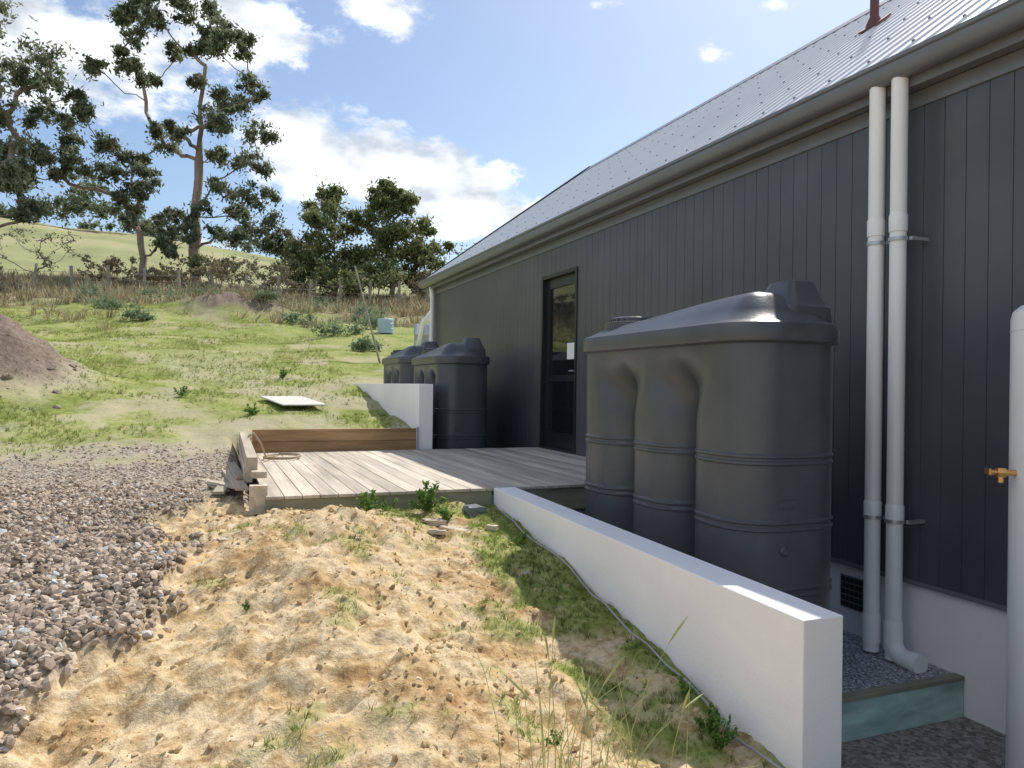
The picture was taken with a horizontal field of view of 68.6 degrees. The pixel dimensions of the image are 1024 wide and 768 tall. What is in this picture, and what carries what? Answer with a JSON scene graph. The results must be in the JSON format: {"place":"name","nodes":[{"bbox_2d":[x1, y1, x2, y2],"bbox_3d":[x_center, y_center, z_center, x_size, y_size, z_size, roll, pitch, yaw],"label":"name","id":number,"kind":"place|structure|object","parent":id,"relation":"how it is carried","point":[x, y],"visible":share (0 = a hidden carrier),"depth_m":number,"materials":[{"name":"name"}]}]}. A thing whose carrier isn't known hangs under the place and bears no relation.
{"place":"outdoors","nodes":[
{"label":"outdoors","id":0,"kind":"place"},
{"bbox_2d":[0,481,223,753],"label":"gravel","id":1,"kind":"structure","parent":0,"point":[46,542],"depth_m":4.09,"materials":[{"name":"grey gravel"}]},
{"bbox_2d":[0,427,255,514],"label":"gravel","id":2,"kind":"structure","parent":0,"point":[127,481],"depth_m":7.00,"materials":[{"name":"grey gravel"}]},
{"bbox_2d":[0,297,401,460],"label":"grass","id":3,"kind":"structure","parent":0,"point":[96,362],"depth_m":15.73,"materials":[{"name":"green plant"}]},
{"bbox_2d":[382,341,438,383],"bbox_3d":[-1.829,0.538,13.688,0.840,2.568,1.850,1,0,-22],"label":"slimline water tank","id":4,"kind":"object","parent":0,"point":[398,367],"visible":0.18,"depth_m":13.00,"materials":[{"name":"plastic"}]},
{"bbox_2d":[414,324,429,344],"bbox_3d":[-2.508,-1.237,21.202,0.541,0.900,0.541,1,0,-22],"label":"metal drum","id":5,"kind":"object","parent":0,"point":[426,333],"visible":0.4,"depth_m":20.99,"materials":[{"name":"white metal"}]},
{"bbox_2d":[62,501,785,767],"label":"grass","id":6,"kind":"structure","parent":0,"point":[484,515],"depth_m":4.11,"materials":[{"name":"green plant"}]},
{"bbox_2d":[0,0,882,271],"label":"sky","id":7,"kind":"structure","parent":0,"point":[485,108],"materials":[{"name":"blue"}]},
{"bbox_2d":[412,338,489,448],"bbox_3d":[-0.986,0.573,11.602,0.840,2.508,1.850,1,0,-22],"label":"slimline water tank","id":8,"kind":"object","parent":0,"point":[454,374],"visible":0.52,"depth_m":10.80,"materials":[{"name":"plastic"}]},
{"bbox_2d":[0,217,1005,767],"bbox_3d":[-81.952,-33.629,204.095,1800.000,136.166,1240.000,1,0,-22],"label":"ground","id":9,"kind":"structure","parent":0,"point":[222,709],"depth_m":4.04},
{"bbox_2d":[0,222,84,281],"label":"bare shrub","id":10,"kind":"object","parent":9,"relation":"on","point":[44,263],"visible":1,"depth_m":36.86,"materials":[{"name":"brown plant"}]},
{"bbox_2d":[0,0,91,227],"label":"gum tree","id":11,"kind":"object","parent":9,"relation":"on","point":[15,173],"visible":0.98,"depth_m":41.00,"materials":[{"name":"green plant"}]},
{"bbox_2d":[0,334,117,408],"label":"soil clods","id":12,"kind":"object","parent":9,"relation":"on","point":[9,377],"visible":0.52,"depth_m":10.94,"materials":[{"name":"brown soil"}]},
{"bbox_2d":[54,278,106,297],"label":"grey green bush","id":13,"kind":"object","parent":9,"relation":"on","point":[93,289],"visible":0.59,"depth_m":29.70,"materials":[{"name":"green plant"}]},
{"bbox_2d":[77,254,126,279],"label":"dry shrub","id":14,"kind":"object","parent":9,"relation":"on","point":[113,262],"visible":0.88,"depth_m":39.37,"materials":[{"name":"brown plant"}]},
{"bbox_2d":[81,286,140,311],"bbox_3d":[-14.980,-2.891,28.149,2.003,1.412,2.118,1,0,-37],"label":"grey green bush","id":15,"kind":"object","parent":9,"relation":"on","point":[107,302],"visible":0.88,"depth_m":27.93,"materials":[{"name":"green plant"}]},
{"bbox_2d":[17,93,205,275],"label":"gum tree","id":16,"kind":"object","parent":9,"relation":"on","point":[70,160],"visible":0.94,"depth_m":43.50,"materials":[{"name":"green plant"}]},
{"bbox_2d":[92,265,159,285],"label":"dry shrub","id":17,"kind":"object","parent":9,"relation":"on","point":[149,276],"visible":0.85,"depth_m":37.73,"materials":[{"name":"brown plant"}]},
{"bbox_2d":[118,305,155,321],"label":"grey green bush","id":18,"kind":"object","parent":9,"relation":"on","point":[133,314],"visible":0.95,"depth_m":25.85,"materials":[{"name":"green plant"}]},
{"bbox_2d":[128,256,190,286],"bbox_3d":[-18.473,-5.811,39.894,3.237,1.904,1.966,1,0,15],"label":"dry shrub","id":19,"kind":"object","parent":9,"relation":"on","point":[131,260],"visible":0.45,"depth_m":39.74,"materials":[{"name":"brown plant"}]},
{"bbox_2d":[130,279,194,299],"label":"grey green bush","id":20,"kind":"object","parent":9,"relation":"on","point":[153,292],"visible":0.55,"depth_m":32.09,"materials":[{"name":"green plant"}]},
{"bbox_2d":[173,386,188,396],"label":"green weed","id":21,"kind":"object","parent":9,"relation":"on","point":[182,393],"visible":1,"depth_m":11.89,"materials":[{"name":"green plant"}]},
{"bbox_2d":[78,0,290,282],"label":"gum tree","id":22,"kind":"object","parent":9,"relation":"on","point":[214,41],"visible":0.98,"depth_m":44.66,"materials":[{"name":"green plant"}]},
{"bbox_2d":[156,260,226,290],"bbox_3d":[-16.211,-5.349,37.771,3.636,1.842,2.272,1,0,7],"label":"dry shrub","id":23,"kind":"object","parent":9,"relation":"on","point":[170,277],"visible":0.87,"depth_m":37.74,"materials":[{"name":"brown plant"}]},
{"bbox_2d":[182,251,240,281],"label":"dry shrub","id":24,"kind":"object","parent":9,"relation":"on","point":[195,259],"visible":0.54,"depth_m":42.26,"materials":[{"name":"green plant"}]},
{"bbox_2d":[180,277,245,296],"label":"grey green bush","id":25,"kind":"object","parent":9,"relation":"on","point":[204,288],"visible":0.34,"depth_m":34.76,"materials":[{"name":"green plant"}]},
{"bbox_2d":[0,266,429,329],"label":"dry grass","id":26,"kind":"structure","parent":9,"relation":"on","point":[66,295],"depth_m":33.83,"materials":[{"name":"beige plant"}]},
{"bbox_2d":[0,263,429,305],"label":"post and wire fence","id":27,"kind":"object","parent":9,"relation":"on","point":[72,278],"visible":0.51,"depth_m":37.67,"materials":[{"name":"brown wood"}]},
{"bbox_2d":[217,538,227,542],"bbox_3d":[-1.906,1.038,4.948,0.060,0.047,0.067,4,-2,40],"label":"broken stone","id":28,"kind":"object","parent":9,"relation":"on","point":[220,540],"visible":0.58,"depth_m":4.93,"materials":[{"name":"stone"}]},
{"bbox_2d":[200,252,254,287],"bbox_3d":[-15.357,-5.830,39.987,3.170,2.285,2.495,1,0,1],"label":"dry shrub","id":29,"kind":"object","parent":9,"relation":"on","point":[225,272],"visible":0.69,"depth_m":39.93,"materials":[{"name":"brown plant"}]},
{"bbox_2d":[201,431,267,514],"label":"timber offcuts","id":30,"kind":"object","parent":9,"relation":"on","point":[235,475],"visible":0.95,"depth_m":6.26,"materials":[{"name":"beige wood"}]},
{"bbox_2d":[0,172,475,271],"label":"distant trees","id":31,"kind":"object","parent":9,"relation":"on","point":[78,205],"visible":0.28,"depth_m":169.76,"materials":[{"name":"green plant"}]},
{"bbox_2d":[241,599,249,610],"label":"green weed","id":32,"kind":"object","parent":9,"relation":"on","point":[246,606],"visible":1,"depth_m":3.87,"materials":[{"name":"green plant"}]},
{"bbox_2d":[243,401,260,414],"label":"green weed","id":33,"kind":"object","parent":9,"relation":"on","point":[247,410],"visible":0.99,"depth_m":10.77,"materials":[{"name":"green plant"}]},
{"bbox_2d":[247,286,281,303],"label":"grey green bush","id":34,"kind":"object","parent":9,"relation":"on","point":[272,295],"visible":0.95,"depth_m":30.30,"materials":[{"name":"green plant"}]},
{"bbox_2d":[240,264,306,291],"bbox_3d":[-12.824,-5.481,40.053,3.013,1.887,2.537,1,0,3],"label":"dry shrub","id":35,"kind":"object","parent":9,"relation":"on","point":[283,277],"visible":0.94,"depth_m":39.74,"materials":[{"name":"brown plant"}]},
{"bbox_2d":[244,288,302,306],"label":"grey green bush","id":36,"kind":"object","parent":9,"relation":"on","point":[280,301],"visible":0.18,"depth_m":33.85,"materials":[{"name":"green plant"}]},
{"bbox_2d":[246,253,307,296],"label":"dry shrub","id":37,"kind":"object","parent":9,"relation":"on","point":[298,269],"visible":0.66,"depth_m":41.92,"materials":[{"name":"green plant"}]},
{"bbox_2d":[279,369,286,378],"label":"green weed","id":38,"kind":"object","parent":9,"relation":"on","point":[282,374],"visible":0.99,"depth_m":15.35,"materials":[{"name":"green plant"}]},
{"bbox_2d":[260,396,326,405],"bbox_3d":[-3.490,0.266,11.964,0.700,0.129,1.096,1,0,-36],"label":"discarded board","id":39,"kind":"object","parent":9,"relation":"on","point":[292,401],"visible":1,"depth_m":11.85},
{"bbox_2d":[275,226,323,292],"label":"eucalyptus tree","id":40,"kind":"object","parent":9,"relation":"on","point":[283,231],"visible":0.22,"depth_m":46.80,"materials":[{"name":"green plant"}]},
{"bbox_2d":[279,300,319,325],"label":"grey green bush","id":41,"kind":"object","parent":9,"relation":"on","point":[293,318],"visible":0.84,"depth_m":28.78,"materials":[{"name":"green plant"}]},
{"bbox_2d":[275,260,337,296],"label":"dry shrub","id":42,"kind":"object","parent":9,"relation":"on","point":[323,275],"visible":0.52,"depth_m":41.81,"materials":[{"name":"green plant"}]},
{"bbox_2d":[299,286,346,308],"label":"grey green bush","id":43,"kind":"object","parent":9,"relation":"on","point":[317,301],"visible":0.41,"depth_m":35.02,"materials":[{"name":"green plant"}]},
{"bbox_2d":[277,175,374,297],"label":"eucalyptus tree","id":44,"kind":"object","parent":9,"relation":"on","point":[314,217],"visible":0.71,"depth_m":44.49,"materials":[{"name":"green plant"}]},
{"bbox_2d":[306,311,369,338],"bbox_3d":[-5.803,-1.764,25.206,2.135,1.269,1.974,1,0,-11],"label":"grey green bush","id":45,"kind":"object","parent":9,"relation":"on","point":[334,329],"visible":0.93,"depth_m":25.09,"materials":[{"name":"green plant"}]},
{"bbox_2d":[305,268,373,298],"bbox_3d":[-9.013,-5.210,40.456,3.308,1.933,2.762,1,0,17],"label":"dry shrub","id":46,"kind":"object","parent":9,"relation":"on","point":[350,282],"visible":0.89,"depth_m":39.90,"materials":[{"name":"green plant"}]},
{"bbox_2d":[342,306,388,329],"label":"grey green bush","id":47,"kind":"object","parent":9,"relation":"on","point":[373,318],"visible":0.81,"depth_m":28.94,"materials":[{"name":"green plant"}]},
{"bbox_2d":[356,488,378,511],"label":"green weed","id":48,"kind":"object","parent":9,"relation":"on","point":[366,505],"visible":0.96,"depth_m":5.83,"materials":[{"name":"green plant"}]},
{"bbox_2d":[339,294,395,318],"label":"grey green bush","id":49,"kind":"object","parent":9,"relation":"on","point":[372,307],"visible":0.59,"depth_m":32.52,"materials":[{"name":"green plant"}]},
{"bbox_2d":[354,266,380,362],"bbox_3d":[-3.728,-1.719,19.520,1.185,2.818,0.057,1,0,40],"label":"leaning pole","id":50,"kind":"object","parent":9,"relation":"on","point":[377,353],"visible":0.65,"depth_m":19.49,"materials":[{"name":"wood"}]},
{"bbox_2d":[348,329,388,351],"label":"grey green bush","id":51,"kind":"object","parent":9,"relation":"on","point":[363,344],"visible":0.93,"depth_m":21.55,"materials":[{"name":"green plant"}]},
{"bbox_2d":[0,501,747,767],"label":"soil clods","id":52,"kind":"object","parent":9,"relation":"on","point":[424,743],"visible":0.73,"depth_m":3.35,"materials":[{"name":"brown soil"}]},
{"bbox_2d":[353,265,410,299],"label":"dry shrub","id":53,"kind":"object","parent":9,"relation":"on","point":[396,275],"visible":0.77,"depth_m":41.23,"materials":[{"name":"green plant"}]},
{"bbox_2d":[377,318,393,333],"bbox_3d":[-4.333,-1.977,25.748,0.562,0.500,0.562,1,0,-22],"label":"blue barrel","id":54,"kind":"object","parent":9,"relation":"on","point":[385,325],"visible":0.94,"depth_m":25.52,"materials":[{"name":"plastic"}]},
{"bbox_2d":[373,498,397,511],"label":"green weed","id":55,"kind":"object","parent":9,"relation":"on","point":[384,505],"visible":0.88,"depth_m":5.85,"materials":[{"name":"green plant"}]},
{"bbox_2d":[341,176,435,298],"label":"eucalyptus tree","id":56,"kind":"object","parent":9,"relation":"on","point":[388,200],"visible":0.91,"depth_m":45.19,"materials":[{"name":"green plant"}]},
{"bbox_2d":[352,383,432,448],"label":"retaining wall","id":57,"kind":"structure","parent":9,"relation":"on","point":[411,405],"depth_m":10.65,"materials":[{"name":"white concrete"}]},
{"bbox_2d":[253,447,585,513],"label":"timber deck","id":58,"kind":"structure","parent":9,"relation":"on","point":[316,480],"depth_m":7.22,"materials":[{"name":"grey wood"}]},
{"bbox_2d":[247,432,300,459],"bbox_3d":[-2.647,0.689,8.496,0.403,0.330,0.789,1,0,3],"label":"garden hose","id":59,"kind":"object","parent":58,"relation":"on","point":[275,457],"visible":1,"depth_m":8.42,"materials":[{"name":"beige rubber"}]},
{"bbox_2d":[252,427,418,452],"bbox_3d":[-2.275,0.733,9.841,2.135,0.340,0.090,1,0,-22],"label":"timber sleeper edge","id":60,"kind":"object","parent":58,"relation":"on","point":[301,440],"visible":0.87,"depth_m":9.80,"materials":[{"name":"brown wood"}]},
{"bbox_2d":[406,268,438,296],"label":"dry shrub","id":61,"kind":"object","parent":9,"relation":"on","point":[422,275],"visible":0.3,"depth_m":41.73,"materials":[{"name":"brown plant"}]},
{"bbox_2d":[416,311,429,345],"bbox_3d":[-2.446,-1.406,20.895,0.554,1.367,0.142,1,0,5],"label":"white drain pipe","id":62,"kind":"object","parent":9,"relation":"on","point":[422,324],"visible":0.58,"depth_m":20.85,"materials":[{"name":"plastic"}]},
{"bbox_2d":[406,479,448,511],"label":"green weed","id":63,"kind":"object","parent":9,"relation":"on","point":[427,499],"visible":1,"depth_m":5.96,"materials":[{"name":"green plant"}]},
{"bbox_2d":[400,220,455,289],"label":"eucalyptus tree","id":64,"kind":"object","parent":9,"relation":"on","point":[437,249],"visible":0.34,"depth_m":47.50,"materials":[{"name":"green plant"}]},
{"bbox_2d":[420,518,446,525],"bbox_3d":[-0.596,1.047,5.693,0.194,0.046,0.106,6,0,-33],"label":"broken stone","id":65,"kind":"object","parent":9,"relation":"on","point":[435,521],"visible":0.95,"depth_m":5.66,"materials":[{"name":"stone"}]},
{"bbox_2d":[427,529,446,534],"bbox_3d":[-0.539,1.072,5.443,0.149,0.036,0.091,4,-5,0],"label":"broken stone","id":66,"kind":"object","parent":9,"relation":"on","point":[436,531],"visible":1,"depth_m":5.41,"materials":[{"name":"stone"}]},
{"bbox_2d":[434,504,455,521],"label":"green weed","id":67,"kind":"object","parent":9,"relation":"on","point":[445,513],"visible":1,"depth_m":5.76,"materials":[{"name":"green plant"}]},
{"bbox_2d":[439,525,469,531],"bbox_3d":[-0.428,1.095,5.602,0.240,0.046,0.115,4,-2,40],"label":"broken stone","id":68,"kind":"object","parent":9,"relation":"on","point":[444,527],"visible":0.43,"depth_m":5.60,"materials":[{"name":"stone"}]},
{"bbox_2d":[462,504,485,516],"bbox_3d":[-0.313,1.034,6.080,0.163,0.107,0.139,7,-1,-39],"label":"broken stone","id":69,"kind":"object","parent":9,"relation":"on","point":[470,510],"visible":0.76,"depth_m":6.04,"materials":[{"name":"grey stone"}]},
{"bbox_2d":[486,524,498,530],"bbox_3d":[-0.148,1.084,5.663,0.096,0.048,0.092,4,-4,11],"label":"broken stone","id":70,"kind":"object","parent":9,"relation":"on","point":[490,527],"visible":0.94,"depth_m":5.63,"materials":[{"name":"stone"}]},
{"bbox_2d":[511,531,528,544],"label":"green weed","id":71,"kind":"object","parent":9,"relation":"on","point":[521,538],"visible":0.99,"depth_m":5.32,"materials":[{"name":"green plant"}]},
{"bbox_2d":[545,723,563,745],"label":"green weed","id":72,"kind":"object","parent":9,"relation":"on","point":[557,741],"visible":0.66,"depth_m":2.77,"materials":[{"name":"green plant"}]},
{"bbox_2d":[455,604,758,767],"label":"tall grass stalks","id":73,"kind":"object","parent":9,"relation":"on","point":[688,695],"depth_m":2.44,"materials":[{"name":"green plant"}]},
{"bbox_2d":[496,508,781,767],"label":"drain cable","id":74,"kind":"object","parent":9,"relation":"on","point":[678,674],"visible":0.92,"depth_m":3.83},
{"bbox_2d":[494,487,842,767],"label":"retaining wall","id":75,"kind":"structure","parent":9,"relation":"on","point":[761,663],"depth_m":3.31,"materials":[{"name":"white concrete"}]},
{"bbox_2d":[676,673,695,696],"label":"green weed","id":76,"kind":"object","parent":9,"relation":"on","point":[683,687],"visible":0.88,"depth_m":3.39,"materials":[{"name":"green plant"}]},
{"bbox_2d":[692,701,724,735],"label":"green weed","id":77,"kind":"object","parent":9,"relation":"on","point":[712,719],"visible":0.84,"depth_m":3.15,"materials":[{"name":"green plant"}]},
{"bbox_2d":[702,713,739,750],"bbox_3d":[0.837,1.413,3.038,0.150,0.127,0.126,1,0,3],"label":"green weed","id":78,"kind":"object","parent":9,"relation":"on","point":[716,737],"visible":1,"depth_m":3.02,"materials":[{"name":"green plant"}]},
{"bbox_2d":[434,47,1023,605],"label":"cladding wall","id":79,"kind":"structure","parent":9,"relation":"on","point":[800,217],"depth_m":5.49,"materials":[{"name":"grey metal"}]},
{"bbox_2d":[539,266,577,453],"bbox_3d":[0.671,-0.310,10.312,0.120,2.450,1.120,1,0,-22],"label":"glazed door","id":80,"kind":"structure","parent":79,"relation":"attached to","point":[558,360],"depth_m":10.42,"materials":[{"name":"black glass"}]},
{"bbox_2d":[424,27,1023,294],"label":"fascia and soffit","id":81,"kind":"structure","parent":79,"relation":"attached to","point":[992,50],"depth_m":6.18,"materials":[{"name":"grey metal"}]},
{"bbox_2d":[429,287,434,340],"bbox_3d":[-1.711,-0.763,15.863,0.129,2.588,0.100,1,0,-22],"label":"downpipe","id":82,"kind":"object","parent":81,"relation":"attached to","point":[432,309],"visible":0.51,"depth_m":15.83,"materials":[{"name":"white plastic"}]},
{"bbox_2d":[418,0,1023,288],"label":"gutter","id":83,"kind":"object","parent":81,"relation":"attached to","point":[994,23],"visible":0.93,"depth_m":5.78,"materials":[{"name":"grey metal"}]},
{"bbox_2d":[862,87,888,652],"bbox_3d":[2.566,-0.144,5.167,0.255,3.955,0.122,1,0,15],"label":"downpipe","id":84,"kind":"object","parent":79,"relation":"attached to","point":[876,243],"visible":0.9,"depth_m":5.14,"materials":[{"name":"white plastic"}]},
{"bbox_2d":[883,77,928,673],"bbox_3d":[2.650,-0.125,4.970,0.245,3.991,0.271,1,0,-22],"label":"downpipe","id":85,"kind":"object","parent":79,"relation":"attached to","point":[897,652],"visible":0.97,"depth_m":4.97,"materials":[{"name":"white plastic"}]},
{"bbox_2d":[492,491,1006,734],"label":"plinth","id":86,"kind":"structure","parent":9,"relation":"on","point":[967,639],"depth_m":4.80,"materials":[{"name":"white concrete"}]},
{"bbox_2d":[840,573,862,612],"bbox_3d":[2.531,1.555,5.588,0.014,0.240,0.220,1,0,-22],"label":"wall vent","id":87,"kind":"object","parent":86,"relation":"attached to","point":[851,592],"depth_m":5.58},
{"bbox_2d":[830,557,1006,611],"bbox_3d":[3.966,1.347,2.010,0.042,0.030,16.750,1,0,-22],"label":"base flashing","id":88,"kind":"object","parent":86,"relation":"attached to","point":[947,592],"depth_m":4.88,"materials":[{"name":"black metal"}]},
{"bbox_2d":[842,630,951,692],"bbox_3d":[1.375,2.039,5.629,2.105,0.400,2.600,1,0,-22],"label":"gravel bed","id":89,"kind":"object","parent":9,"relation":"on","point":[862,669],"visible":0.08,"depth_m":4.86,"materials":[{"name":"grey gravel"}]},
{"bbox_2d":[583,280,839,609],"bbox_3d":[1.269,0.602,5.324,0.840,2.468,2.200,1,0,-22],"label":"slimline water tank","id":90,"kind":"object","parent":89,"relation":"on","point":[708,435],"visible":0.8,"depth_m":4.45,"materials":[{"name":"plastic"}]},
{"bbox_2d":[841,673,963,742],"bbox_3d":[1.865,2.038,4.383,2.120,0.408,0.067,1,0,-22],"label":"treated timber edging","id":91,"kind":"object","parent":9,"relation":"on","point":[874,711],"visible":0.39,"depth_m":4.56,"materials":[{"name":"teal wood"}]},
{"bbox_2d":[984,305,1023,767],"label":"hot water cylinder","id":92,"kind":"object","parent":9,"relation":"on","point":[1014,747],"visible":1,"depth_m":3.78,"materials":[{"name":"white metal"}]},
{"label":"rear walls","id":93,"kind":"object","parent":9,"relation":"on","visible":0},
{"bbox_2d":[427,0,1007,277],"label":"roof sheeting","id":94,"kind":"object","parent":93,"relation":"attached to","point":[800,79],"visible":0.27,"depth_m":8.58,"materials":[{"name":"grey metal"}]},
{"bbox_2d":[419,166,589,291],"bbox_3d":[1.822,-3.558,17.837,8.240,3.250,0.035,1,0,-22],"label":"barge board","id":95,"kind":"object","parent":94,"relation":"attached to","point":[562,185],"visible":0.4,"depth_m":17.10,"materials":[{"name":"grey metal"}]},
{"bbox_2d":[441,0,966,269],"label":"roof screws","id":96,"kind":"object","parent":94,"relation":"attached to","point":[736,114],"visible":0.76,"depth_m":8.61,"materials":[{"name":"grey metal"}]},
{"bbox_2d":[582,0,891,172],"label":"ridge capping","id":97,"kind":"object","parent":94,"relation":"on","point":[848,22],"visible":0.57,"depth_m":12.27,"materials":[{"name":"grey metal"}]},
{"bbox_2d":[858,0,890,33],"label":"roof flue","id":98,"kind":"object","parent":94,"relation":"on","point":[874,19],"visible":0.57,"depth_m":7.93,"materials":[{"name":"metal"}]}
]}

